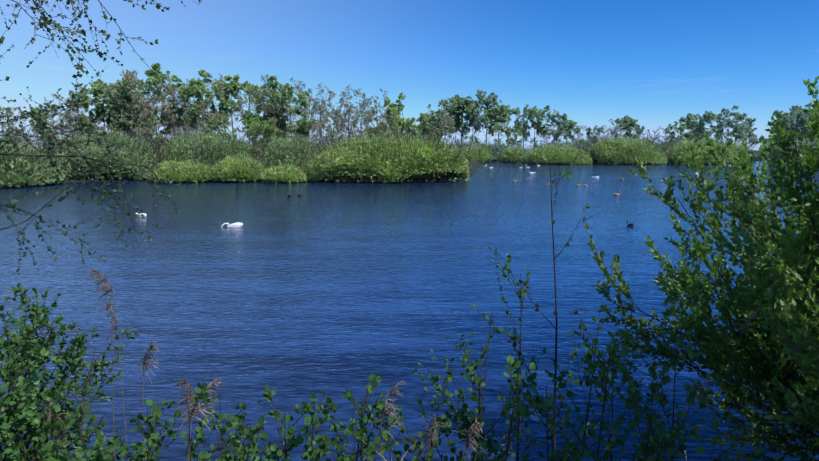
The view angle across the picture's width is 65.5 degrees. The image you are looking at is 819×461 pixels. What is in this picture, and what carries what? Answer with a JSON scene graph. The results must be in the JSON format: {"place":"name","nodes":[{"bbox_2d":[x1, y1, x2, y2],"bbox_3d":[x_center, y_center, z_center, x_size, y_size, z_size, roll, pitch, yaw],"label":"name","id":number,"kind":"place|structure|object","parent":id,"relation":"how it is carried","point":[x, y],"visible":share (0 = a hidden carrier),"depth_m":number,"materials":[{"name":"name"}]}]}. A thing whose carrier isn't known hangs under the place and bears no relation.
{"place":"outdoors","nodes":[
{"label":"outdoors","id":0,"kind":"place"},
{"bbox_2d":[0,150,801,187],"bbox_3d":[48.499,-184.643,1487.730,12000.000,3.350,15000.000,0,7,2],"label":"ground","id":1,"kind":"structure","parent":0,"point":[476,165],"depth_m":82.90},
{"bbox_2d":[0,106,22,137],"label":"budding tree","id":2,"kind":"object","parent":1,"relation":"on","point":[12,121],"visible":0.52,"depth_m":118.53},
{"bbox_2d":[15,104,59,144],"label":"green tree","id":3,"kind":"object","parent":1,"relation":"on","point":[34,126],"visible":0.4,"depth_m":116.59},
{"bbox_2d":[0,124,83,187],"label":"bank scrub","id":4,"kind":"object","parent":1,"relation":"on","point":[45,173],"visible":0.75,"depth_m":71.17,"materials":[{"name":"plant"}]},
{"bbox_2d":[40,403,71,443],"bbox_3d":[-2.065,1.859,3.778,0.434,1.720,0.327,2,8,19],"label":"reed","id":5,"kind":"object","parent":1,"relation":"on","point":[49,414],"visible":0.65,"depth_m":3.75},
{"bbox_2d":[46,104,85,139],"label":"budding tree","id":6,"kind":"object","parent":1,"relation":"on","point":[53,122],"visible":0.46,"depth_m":114.76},
{"bbox_2d":[51,93,101,135],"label":"budding tree","id":7,"kind":"object","parent":1,"relation":"on","point":[60,99],"visible":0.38,"depth_m":119.33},
{"bbox_2d":[35,386,127,460],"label":"alder sapling","id":8,"kind":"object","parent":1,"relation":"on","point":[49,444],"visible":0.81,"depth_m":3.16,"materials":[{"name":"green plant"}]},
{"bbox_2d":[68,90,104,134],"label":"green tree","id":9,"kind":"object","parent":1,"relation":"on","point":[85,105],"visible":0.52,"depth_m":120.72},
{"bbox_2d":[67,79,133,135],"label":"green tree","id":10,"kind":"object","parent":1,"relation":"on","point":[88,91],"visible":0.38,"depth_m":123.01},
{"bbox_2d":[0,0,202,274],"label":"overhanging tree","id":11,"kind":"object","parent":1,"relation":"on","point":[78,66],"visible":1,"depth_m":7.27,"materials":[{"name":"green plant"}]},
{"bbox_2d":[86,268,116,458],"bbox_3d":[-2.095,1.706,4.506,0.398,2.973,0.754,6,10,41],"label":"reed","id":12,"kind":"object","parent":1,"relation":"on","point":[105,281],"visible":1,"depth_m":4.25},
{"bbox_2d":[29,117,180,175],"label":"bank scrub","id":13,"kind":"object","parent":1,"relation":"on","point":[126,141],"visible":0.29,"depth_m":93.44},
{"bbox_2d":[54,133,172,180],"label":"bank scrub","id":14,"kind":"object","parent":1,"relation":"on","point":[116,169],"visible":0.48,"depth_m":84.09,"materials":[{"name":"plant"}]},
{"bbox_2d":[101,300,130,453],"bbox_3d":[-2.159,1.857,4.728,0.592,2.738,0.305,-3,8,-20],"label":"reed","id":15,"kind":"object","parent":1,"relation":"on","point":[112,315],"visible":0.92,"depth_m":4.63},
{"bbox_2d":[93,74,151,139],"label":"green tree","id":16,"kind":"object","parent":1,"relation":"on","point":[102,86],"visible":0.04,"depth_m":123.23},
{"bbox_2d":[102,70,158,137],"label":"budding tree","id":17,"kind":"object","parent":1,"relation":"on","point":[131,91],"visible":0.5,"depth_m":113.90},
{"bbox_2d":[100,63,185,137],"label":"green tree","id":18,"kind":"object","parent":1,"relation":"on","point":[157,78],"visible":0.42,"depth_m":115.79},
{"bbox_2d":[130,111,157,141],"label":"budding tree","id":19,"kind":"object","parent":1,"relation":"on","point":[141,130],"visible":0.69,"depth_m":108.10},
{"bbox_2d":[0,283,292,460],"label":"hawthorn bush","id":20,"kind":"object","parent":1,"relation":"on","point":[17,420],"visible":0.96,"depth_m":4.53,"materials":[{"name":"green plant"}]},
{"bbox_2d":[109,398,184,460],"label":"alder sapling","id":21,"kind":"object","parent":1,"relation":"on","point":[155,414],"visible":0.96,"depth_m":3.32,"materials":[{"name":"green plant"}]},
{"bbox_2d":[120,71,182,143],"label":"budding tree","id":22,"kind":"object","parent":1,"relation":"on","point":[149,111],"visible":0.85,"depth_m":111.30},
{"bbox_2d":[139,115,165,147],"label":"willow tree","id":23,"kind":"object","parent":1,"relation":"on","point":[154,117],"visible":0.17,"depth_m":110.62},
{"bbox_2d":[138,339,190,451],"bbox_3d":[-1.667,1.911,4.375,0.420,2.436,0.420,-4,8,-27],"label":"reed","id":24,"kind":"object","parent":1,"relation":"on","point":[146,359],"visible":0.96,"depth_m":4.25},
{"bbox_2d":[145,78,194,136],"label":"budding tree","id":25,"kind":"object","parent":1,"relation":"on","point":[174,119],"visible":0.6,"depth_m":112.76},
{"bbox_2d":[140,154,214,182],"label":"willow mound","id":26,"kind":"object","parent":1,"relation":"on","point":[179,171],"visible":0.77,"depth_m":79.67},
{"bbox_2d":[173,111,204,137],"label":"budding tree","id":27,"kind":"object","parent":1,"relation":"on","point":[186,124],"visible":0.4,"depth_m":106.10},
{"bbox_2d":[170,75,229,133],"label":"green tree","id":28,"kind":"object","parent":1,"relation":"on","point":[186,91],"visible":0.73,"depth_m":110.25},
{"bbox_2d":[185,381,225,460],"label":"alder sapling","id":29,"kind":"object","parent":1,"relation":"on","point":[201,389],"visible":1,"depth_m":3.10,"materials":[{"name":"green plant"}]},
{"bbox_2d":[188,376,225,460],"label":"reed","id":30,"kind":"object","parent":1,"relation":"on","point":[208,392],"visible":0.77,"depth_m":3.43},
{"bbox_2d":[175,374,238,460],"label":"reed","id":31,"kind":"object","parent":1,"relation":"on","point":[189,387],"visible":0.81,"depth_m":3.42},
{"bbox_2d":[142,117,282,166],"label":"bank scrub","id":32,"kind":"object","parent":1,"relation":"on","point":[194,145],"visible":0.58,"depth_m":96.50,"materials":[{"name":"plant"}]},
{"bbox_2d":[184,413,241,460],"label":"alder sapling","id":33,"kind":"object","parent":1,"relation":"on","point":[223,430],"visible":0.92,"depth_m":3.77,"materials":[{"name":"green plant"}]},
{"bbox_2d":[190,74,238,132],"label":"budding tree","id":34,"kind":"object","parent":1,"relation":"on","point":[208,116],"visible":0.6,"depth_m":111.47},
{"bbox_2d":[200,384,246,455],"bbox_3d":[-1.325,2.109,4.509,0.710,2.049,0.626,4,8,28],"label":"alder sapling","id":35,"kind":"object","parent":1,"relation":"on","point":[241,404],"visible":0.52,"depth_m":4.46,"materials":[{"name":"green plant"}]},
{"bbox_2d":[198,70,263,139],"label":"green tree","id":36,"kind":"object","parent":1,"relation":"on","point":[224,105],"visible":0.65,"depth_m":122.71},
{"bbox_2d":[202,149,274,181],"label":"willow mound","id":37,"kind":"object","parent":1,"relation":"on","point":[228,168],"visible":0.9,"depth_m":80.80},
{"bbox_2d":[217,413,264,460],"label":"alder sapling","id":38,"kind":"object","parent":1,"relation":"on","point":[232,437],"visible":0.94,"depth_m":3.30,"materials":[{"name":"green plant"}]},
{"bbox_2d":[225,74,271,136],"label":"budding tree","id":39,"kind":"object","parent":1,"relation":"on","point":[239,108],"visible":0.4,"depth_m":123.38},
{"bbox_2d":[241,120,265,146],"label":"green tree","id":40,"kind":"object","parent":1,"relation":"on","point":[256,130],"visible":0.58,"depth_m":105.35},
{"bbox_2d":[245,116,274,142],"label":"willow tree","id":41,"kind":"object","parent":1,"relation":"on","point":[257,120],"visible":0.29,"depth_m":108.71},
{"bbox_2d":[242,75,292,146],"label":"green tree","id":42,"kind":"object","parent":1,"relation":"on","point":[250,88],"visible":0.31,"depth_m":114.54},
{"bbox_2d":[263,117,283,150],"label":"willow tree","id":43,"kind":"object","parent":1,"relation":"on","point":[269,127],"visible":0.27,"depth_m":106.52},
{"bbox_2d":[252,78,302,136],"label":"budding tree","id":44,"kind":"object","parent":1,"relation":"on","point":[278,107],"visible":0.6,"depth_m":110.35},
{"bbox_2d":[230,394,330,460],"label":"alder sapling","id":45,"kind":"object","parent":1,"relation":"on","point":[305,455],"visible":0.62,"depth_m":3.60,"materials":[{"name":"green plant"}]},
{"bbox_2d":[257,160,307,183],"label":"willow mound","id":46,"kind":"object","parent":1,"relation":"on","point":[287,173],"visible":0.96,"depth_m":78.62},
{"bbox_2d":[255,385,322,460],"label":"alder sapling","id":47,"kind":"object","parent":1,"relation":"on","point":[291,430],"visible":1,"depth_m":3.00,"materials":[{"name":"green plant"}]},
{"bbox_2d":[264,83,315,138],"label":"green tree","id":48,"kind":"object","parent":1,"relation":"on","point":[302,125],"visible":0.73,"depth_m":110.53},
{"bbox_2d":[244,127,337,168],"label":"bank scrub","id":49,"kind":"object","parent":1,"relation":"on","point":[279,154],"visible":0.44,"depth_m":97.69,"materials":[{"name":"plant"}]},
{"bbox_2d":[273,389,336,460],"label":"alder sapling","id":50,"kind":"object","parent":1,"relation":"on","point":[326,416],"visible":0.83,"depth_m":3.37,"materials":[{"name":"green plant"}]},
{"bbox_2d":[289,87,320,136],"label":"budding tree","id":51,"kind":"object","parent":1,"relation":"on","point":[310,99],"visible":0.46,"depth_m":120.23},
{"bbox_2d":[295,81,346,139],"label":"budding tree","id":52,"kind":"object","parent":1,"relation":"on","point":[322,112],"visible":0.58,"depth_m":123.45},
{"bbox_2d":[313,83,352,144],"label":"budding tree","id":53,"kind":"object","parent":1,"relation":"on","point":[345,113],"visible":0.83,"depth_m":114.46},
{"bbox_2d":[323,88,373,136],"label":"budding tree","id":54,"kind":"object","parent":1,"relation":"on","point":[352,117],"visible":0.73,"depth_m":114.50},
{"bbox_2d":[339,85,377,137],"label":"budding tree","id":55,"kind":"object","parent":1,"relation":"on","point":[361,123],"visible":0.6,"depth_m":121.11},
{"bbox_2d":[319,374,399,460],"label":"alder sapling","id":56,"kind":"object","parent":1,"relation":"on","point":[357,434],"visible":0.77,"depth_m":3.33,"materials":[{"name":"green plant"}]},
{"bbox_2d":[330,416,399,460],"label":"alder sapling","id":57,"kind":"object","parent":1,"relation":"on","point":[352,425],"visible":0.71,"depth_m":3.65,"materials":[{"name":"green plant"}]},
{"bbox_2d":[336,374,399,460],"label":"alder sapling","id":58,"kind":"object","parent":1,"relation":"on","point":[377,407],"visible":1,"depth_m":3.04,"materials":[{"name":"green plant"}]},
{"bbox_2d":[360,89,398,134],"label":"budding tree","id":59,"kind":"object","parent":1,"relation":"on","point":[380,117],"visible":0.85,"depth_m":119.48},
{"bbox_2d":[359,396,408,460],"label":"alder sapling","id":60,"kind":"object","parent":1,"relation":"on","point":[388,438],"visible":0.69,"depth_m":3.94,"materials":[{"name":"green plant"}]},
{"bbox_2d":[364,97,404,134],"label":"willow tree","id":61,"kind":"object","parent":1,"relation":"on","point":[400,120],"visible":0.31,"depth_m":123.44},
{"bbox_2d":[288,118,482,182],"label":"willow mound","id":62,"kind":"object","parent":1,"relation":"on","point":[379,157],"visible":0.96,"depth_m":79.63,"materials":[{"name":"plant"}]},
{"bbox_2d":[307,120,468,149],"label":"bank scrub","id":63,"kind":"object","parent":1,"relation":"on","point":[379,134],"visible":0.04,"depth_m":101.70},
{"bbox_2d":[367,381,414,460],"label":"reed","id":64,"kind":"object","parent":1,"relation":"on","point":[392,392],"visible":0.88,"depth_m":3.16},
{"bbox_2d":[360,413,443,460],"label":"reed","id":65,"kind":"object","parent":1,"relation":"on","point":[432,430],"visible":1,"depth_m":2.94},
{"bbox_2d":[382,92,423,136],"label":"willow tree","id":66,"kind":"object","parent":1,"relation":"on","point":[400,107],"visible":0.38,"depth_m":123.82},
{"bbox_2d":[395,416,450,460],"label":"alder sapling","id":67,"kind":"object","parent":1,"relation":"on","point":[430,455],"visible":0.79,"depth_m":3.48,"materials":[{"name":"green plant"}]},
{"bbox_2d":[410,110,444,141],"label":"green tree","id":68,"kind":"object","parent":1,"relation":"on","point":[422,119],"visible":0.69,"depth_m":112.66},
{"bbox_2d":[420,97,455,143],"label":"budding tree","id":69,"kind":"object","parent":1,"relation":"on","point":[442,119],"visible":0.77,"depth_m":114.30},
{"bbox_2d":[351,307,527,460],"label":"alder sapling","id":70,"kind":"object","parent":1,"relation":"on","point":[467,377],"visible":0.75,"depth_m":4.72,"materials":[{"name":"green plant"}]},
{"bbox_2d":[428,101,453,136],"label":"tree","id":71,"kind":"object","parent":1,"relation":"on","point":[440,103],"visible":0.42,"depth_m":246.19,"materials":[{"name":"green plant"}]},
{"bbox_2d":[440,95,478,139],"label":"green tree","id":72,"kind":"object","parent":1,"relation":"on","point":[462,104],"visible":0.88,"depth_m":248.90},
{"bbox_2d":[420,327,502,460],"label":"alder sapling","id":73,"kind":"object","parent":1,"relation":"on","point":[450,378],"visible":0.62,"depth_m":4.28,"materials":[{"name":"green plant"}]},
{"bbox_2d":[451,417,482,459],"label":"reed","id":74,"kind":"object","parent":1,"relation":"on","point":[472,431],"visible":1,"depth_m":2.96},
{"bbox_2d":[458,90,488,138],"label":"tree","id":75,"kind":"object","parent":1,"relation":"on","point":[476,126],"visible":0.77,"depth_m":248.37,"materials":[{"name":"green plant"}]},
{"bbox_2d":[459,140,503,162],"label":"bush","id":76,"kind":"object","parent":1,"relation":"on","point":[486,154],"visible":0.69,"depth_m":207.72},
{"bbox_2d":[449,139,529,160],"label":"bank scrub","id":77,"kind":"object","parent":1,"relation":"on","point":[498,154],"visible":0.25,"depth_m":238.44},
{"bbox_2d":[465,360,516,460],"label":"alder sapling","id":78,"kind":"object","parent":1,"relation":"on","point":[479,381],"visible":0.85,"depth_m":3.31,"materials":[{"name":"green plant"}]},
{"bbox_2d":[474,92,509,141],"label":"tree","id":79,"kind":"object","parent":1,"relation":"on","point":[492,97],"visible":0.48,"depth_m":268.75,"materials":[{"name":"green plant"}]},
{"bbox_2d":[445,323,554,460],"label":"alder sapling","id":80,"kind":"object","parent":1,"relation":"on","point":[467,423],"visible":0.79,"depth_m":3.93,"materials":[{"name":"green plant"}]},
{"bbox_2d":[481,104,522,142],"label":"green tree","id":81,"kind":"object","parent":1,"relation":"on","point":[502,113],"visible":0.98,"depth_m":246.69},
{"bbox_2d":[435,355,587,460],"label":"alder sapling","id":82,"kind":"object","parent":1,"relation":"on","point":[517,412],"visible":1,"depth_m":3.09,"materials":[{"name":"green plant"}]},
{"bbox_2d":[497,144,526,162],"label":"bush","id":83,"kind":"object","parent":1,"relation":"on","point":[511,154],"visible":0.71,"depth_m":208.04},
{"bbox_2d":[504,126,522,146],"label":"green tree","id":84,"kind":"object","parent":1,"relation":"on","point":[508,131],"visible":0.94,"depth_m":245.00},
{"bbox_2d":[413,247,627,460],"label":"alder sapling","id":85,"kind":"object","parent":1,"relation":"on","point":[520,293],"visible":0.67,"depth_m":4.88,"materials":[{"name":"green plant"}]},
{"bbox_2d":[511,104,536,148],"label":"tree","id":86,"kind":"object","parent":1,"relation":"on","point":[525,125],"visible":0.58,"depth_m":252.24,"materials":[{"name":"green plant"}]},
{"bbox_2d":[517,105,551,142],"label":"green tree","id":87,"kind":"object","parent":1,"relation":"on","point":[539,115],"visible":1,"depth_m":247.44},
{"bbox_2d":[520,142,593,163],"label":"bush","id":88,"kind":"object","parent":1,"relation":"on","point":[542,154],"visible":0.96,"depth_m":182.04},
{"bbox_2d":[545,111,568,143],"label":"tree","id":89,"kind":"object","parent":1,"relation":"on","point":[560,130],"visible":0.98,"depth_m":242.66,"materials":[{"name":"green plant"}]},
{"bbox_2d":[473,132,642,459],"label":"alder sapling","id":90,"kind":"object","parent":1,"relation":"on","point":[569,175],"visible":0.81,"depth_m":5.18,"materials":[{"name":"green plant"}]},
{"bbox_2d":[525,387,591,460],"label":"alder sapling","id":91,"kind":"object","parent":1,"relation":"on","point":[549,417],"visible":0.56,"depth_m":3.34,"materials":[{"name":"green plant"}]},
{"bbox_2d":[552,119,580,141],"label":"green tree","id":92,"kind":"object","parent":1,"relation":"on","point":[571,124],"visible":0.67,"depth_m":245.78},
{"bbox_2d":[527,136,617,151],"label":"bank scrub","id":93,"kind":"object","parent":1,"relation":"on","point":[576,145],"visible":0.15,"depth_m":239.81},
{"bbox_2d":[526,309,645,460],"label":"alder sapling","id":94,"kind":"object","parent":1,"relation":"on","point":[616,442],"visible":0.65,"depth_m":4.02,"materials":[{"name":"green plant"}]},
{"bbox_2d":[585,125,605,143],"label":"tree","id":95,"kind":"object","parent":1,"relation":"on","point":[600,130],"visible":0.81,"depth_m":238.67,"materials":[{"name":"green plant"}]},
{"bbox_2d":[546,323,665,460],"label":"alder sapling","id":96,"kind":"object","parent":1,"relation":"on","point":[603,399],"visible":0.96,"depth_m":3.19,"materials":[{"name":"green plant"}]},
{"bbox_2d":[514,345,704,460],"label":"alder sapling","id":97,"kind":"object","parent":1,"relation":"on","point":[591,370],"visible":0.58,"depth_m":3.65,"materials":[{"name":"green plant"}]},
{"bbox_2d":[605,115,630,137],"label":"budding tree","id":98,"kind":"object","parent":1,"relation":"on","point":[616,131],"visible":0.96,"depth_m":248.55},
{"bbox_2d":[573,130,675,163],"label":"willow mound","id":99,"kind":"object","parent":1,"relation":"on","point":[616,150],"visible":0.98,"depth_m":182.54,"materials":[{"name":"plant"}]},
{"bbox_2d":[610,116,639,138],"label":"green tree","id":100,"kind":"object","parent":1,"relation":"on","point":[629,122],"visible":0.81,"depth_m":256.03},
{"bbox_2d":[561,330,706,460],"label":"alder sapling","id":101,"kind":"object","parent":1,"relation":"on","point":[650,419],"visible":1,"depth_m":3.10,"materials":[{"name":"green plant"}]},
{"bbox_2d":[664,121,686,142],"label":"green tree","id":102,"kind":"object","parent":1,"relation":"on","point":[682,127],"visible":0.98,"depth_m":240.99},
{"bbox_2d":[613,295,762,460],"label":"alder sapling","id":103,"kind":"object","parent":1,"relation":"on","point":[758,450],"visible":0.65,"depth_m":3.32,"materials":[{"name":"green plant"}]},
{"bbox_2d":[678,113,705,140],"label":"green tree","id":104,"kind":"object","parent":1,"relation":"on","point":[689,134],"visible":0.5,"depth_m":258.64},
{"bbox_2d":[668,379,718,459],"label":"reed","id":105,"kind":"object","parent":1,"relation":"on","point":[703,386],"visible":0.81,"depth_m":4.52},
{"bbox_2d":[583,76,818,460],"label":"willow bush","id":106,"kind":"object","parent":1,"relation":"on","point":[780,292],"visible":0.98,"depth_m":7.03,"materials":[{"name":"green plant"}]},
{"bbox_2d":[657,133,754,163],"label":"willow mound","id":107,"kind":"object","parent":1,"relation":"on","point":[683,145],"visible":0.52,"depth_m":184.12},
{"bbox_2d":[692,111,723,138],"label":"tree","id":108,"kind":"object","parent":1,"relation":"on","point":[708,117],"visible":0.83,"depth_m":246.18,"materials":[{"name":"green plant"}]},
{"bbox_2d":[674,309,758,460],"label":"reed","id":109,"kind":"object","parent":1,"relation":"on","point":[750,317],"visible":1,"depth_m":5.17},
{"bbox_2d":[710,105,738,140],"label":"tree","id":110,"kind":"object","parent":1,"relation":"on","point":[719,122],"visible":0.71,"depth_m":260.33,"materials":[{"name":"green plant"}]},
{"bbox_2d":[722,112,747,143],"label":"tree","id":111,"kind":"object","parent":1,"relation":"on","point":[730,122],"visible":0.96,"depth_m":242.71,"materials":[{"name":"green plant"}]},
{"bbox_2d":[731,113,756,143],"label":"tree","id":112,"kind":"object","parent":1,"relation":"on","point":[749,130],"visible":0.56,"depth_m":248.12,"materials":[{"name":"green plant"}]},
{"bbox_2d":[736,339,806,459],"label":"reed","id":113,"kind":"object","parent":1,"relation":"on","point":[795,350],"visible":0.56,"depth_m":5.41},
{"bbox_2d":[768,110,796,141],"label":"tree","id":114,"kind":"object","parent":1,"relation":"on","point":[784,118],"visible":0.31,"depth_m":228.36,"materials":[{"name":"green plant"}]},
{"bbox_2d":[760,135,818,160],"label":"bank scrub","id":115,"kind":"object","parent":1,"relation":"on","point":[804,142],"visible":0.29,"depth_m":226.54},
{"bbox_2d":[790,103,815,138],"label":"tree","id":116,"kind":"object","parent":1,"relation":"on","point":[799,124],"visible":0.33,"depth_m":235.10,"materials":[{"name":"green plant"}]},
{"bbox_2d":[0,161,818,460],"bbox_3d":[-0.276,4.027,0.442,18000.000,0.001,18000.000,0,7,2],"label":"lake water","id":117,"kind":"structure","parent":0,"point":[337,288],"depth_m":18.38,"materials":[{"name":"liquid"}]},
{"bbox_2d":[0,0,818,149],"label":"sky","id":118,"kind":"structure","parent":0,"point":[655,63],"materials":[{"name":"blue"}]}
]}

